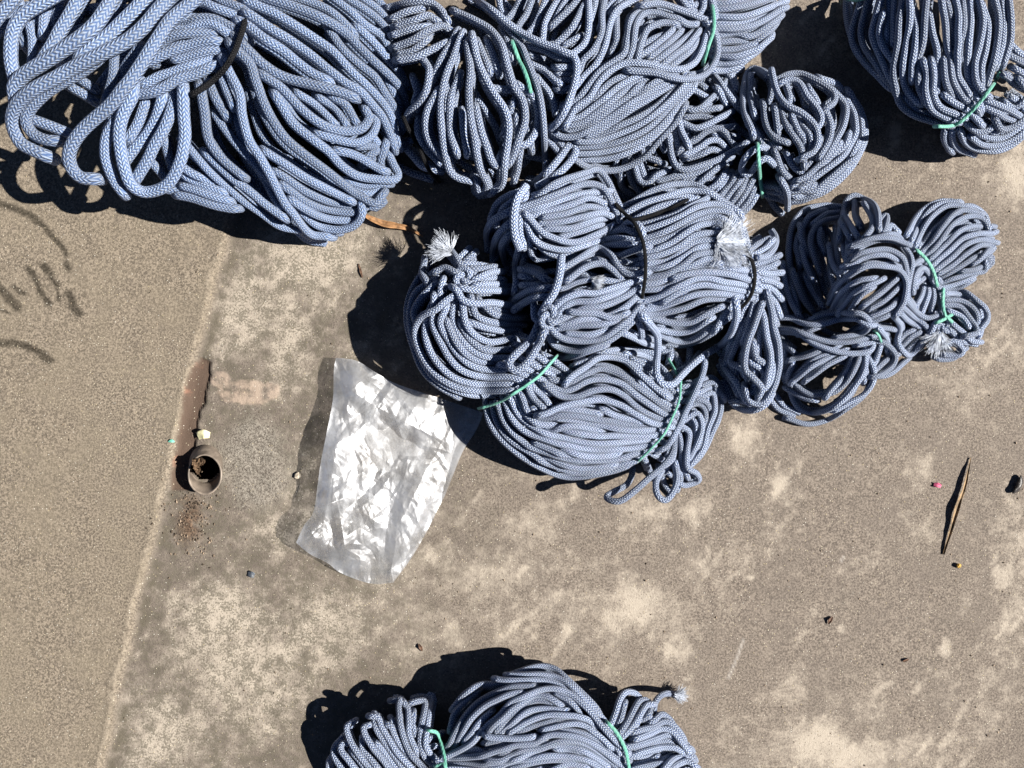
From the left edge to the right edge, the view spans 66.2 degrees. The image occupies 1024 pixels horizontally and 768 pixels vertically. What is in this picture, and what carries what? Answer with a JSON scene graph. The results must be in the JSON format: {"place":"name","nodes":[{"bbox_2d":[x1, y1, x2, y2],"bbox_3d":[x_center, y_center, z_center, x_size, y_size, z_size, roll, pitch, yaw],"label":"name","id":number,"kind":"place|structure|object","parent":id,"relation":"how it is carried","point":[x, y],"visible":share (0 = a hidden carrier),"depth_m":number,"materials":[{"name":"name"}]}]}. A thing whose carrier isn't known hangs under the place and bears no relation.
{"place":"outdoors","nodes":[
{"label":"outdoors","id":0,"kind":"place"},
{"bbox_2d":[196,430,209,439],"bbox_3d":[-0.450,0.073,1.144,0.023,0.010,0.014,-9,90,0],"label":"paper scrap","id":1,"kind":"object","parent":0,"point":[202,434],"visible":1,"depth_m":1.14,"materials":[{"name":"white paper"}]},
{"bbox_2d":[0,0,1023,767],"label":"ground","id":2,"kind":"structure","parent":0,"point":[106,626],"depth_m":1.15,"materials":[{"name":"concrete"}]},
{"bbox_2d":[188,445,222,494],"bbox_3d":[-0.472,0.124,1.202,0.110,0.175,0.071,0,90,0],"label":"drain pipe","id":3,"kind":"object","parent":2,"relation":"in","point":[207,460],"visible":0.95,"depth_m":1.14,"materials":[{"name":"brown"}]},
{"bbox_2d":[0,0,413,246],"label":"rope coil","id":4,"kind":"object","parent":2,"relation":"on","point":[180,49],"visible":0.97,"depth_m":1.00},
{"bbox_2d":[248,571,254,577],"bbox_3d":[-0.381,0.278,1.146,0.012,0.005,0.010,0,90,0],"label":"dark chip","id":5,"kind":"object","parent":2,"relation":"on","point":[251,574],"visible":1,"depth_m":1.15,"materials":[{"name":"stone"}]},
{"bbox_2d":[294,472,300,478],"bbox_3d":[-0.313,0.134,1.146,0.010,0.006,0.011,0,90,0],"label":"pebble","id":6,"kind":"object","parent":2,"relation":"on","point":[297,475],"visible":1,"depth_m":1.14,"materials":[{"name":"beige stone"}]},
{"bbox_2d":[366,214,422,236],"bbox_3d":[-0.176,-0.231,1.141,0.097,0.014,0.012,16,90,0],"label":"dry leaf","id":7,"kind":"object","parent":2,"relation":"on","point":[384,223],"visible":0.91,"depth_m":1.14,"materials":[{"name":"brown plant"}]},
{"bbox_2d":[381,0,580,198],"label":"rope coil","id":8,"kind":"object","parent":2,"relation":"on","point":[416,27],"visible":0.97,"depth_m":1.04,"materials":[{"name":"blue fabric"}]},
{"bbox_2d":[0,21,1023,765],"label":"grit","id":9,"kind":"object","parent":2,"relation":"on","point":[368,485],"visible":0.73,"depth_m":1.15,"materials":[{"name":"brown gravel"}]},
{"bbox_2d":[325,663,700,767],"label":"rope coil","id":10,"kind":"object","parent":2,"relation":"on","point":[558,709],"visible":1,"depth_m":1.07,"materials":[{"name":"blue fabric"}]},
{"bbox_2d":[403,228,726,504],"bbox_3d":[0.065,-0.006,1.087,0.498,0.126,0.263,23,90,0],"label":"rope coil","id":11,"kind":"object","parent":2,"relation":"on","point":[571,430],"visible":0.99,"depth_m":1.06,"materials":[{"name":"blue fabric"}]},
{"bbox_2d":[483,141,785,413],"bbox_3d":[0.179,-0.146,1.075,0.456,0.165,0.321,9,90,0],"label":"rope coil","id":12,"kind":"object","parent":2,"relation":"on","point":[691,245],"visible":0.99,"depth_m":1.03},
{"bbox_2d":[496,0,789,173],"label":"rope coil","id":13,"kind":"object","parent":2,"relation":"on","point":[638,101],"visible":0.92,"depth_m":1.03,"materials":[{"name":"blue fabric"}]},
{"bbox_2d":[608,65,868,216],"bbox_3d":[0.326,-0.352,1.097,0.386,0.107,0.236,0,90,0],"label":"rope coil","id":14,"kind":"object","parent":2,"relation":"on","point":[828,160],"visible":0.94,"depth_m":1.08,"materials":[{"name":"blue fabric"}]},
{"bbox_2d":[770,192,1000,426],"bbox_3d":[0.535,-0.108,1.081,0.338,0.139,0.341,0,90,0],"label":"rope coil","id":15,"kind":"object","parent":2,"relation":"on","point":[933,273],"visible":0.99,"depth_m":1.10,"materials":[{"name":"blue fabric"}]},
{"bbox_2d":[843,0,1023,157],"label":"rope coil","id":16,"kind":"object","parent":2,"relation":"on","point":[949,94],"visible":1,"depth_m":1.03,"materials":[{"name":"blue fabric"}]},
{"bbox_2d":[943,458,970,554],"bbox_3d":[0.650,0.178,1.146,0.009,0.007,0.147,17,90,0],"label":"dry leaf","id":17,"kind":"object","parent":2,"relation":"on","point":[956,509],"visible":1,"depth_m":1.15,"materials":[{"name":"plant"}]},
{"bbox_2d":[1012,475,1022,493],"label":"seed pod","id":18,"kind":"object","parent":2,"relation":"on","point":[1018,486],"visible":1,"depth_m":1.14,"materials":[{"name":"grey plant"}]}
]}

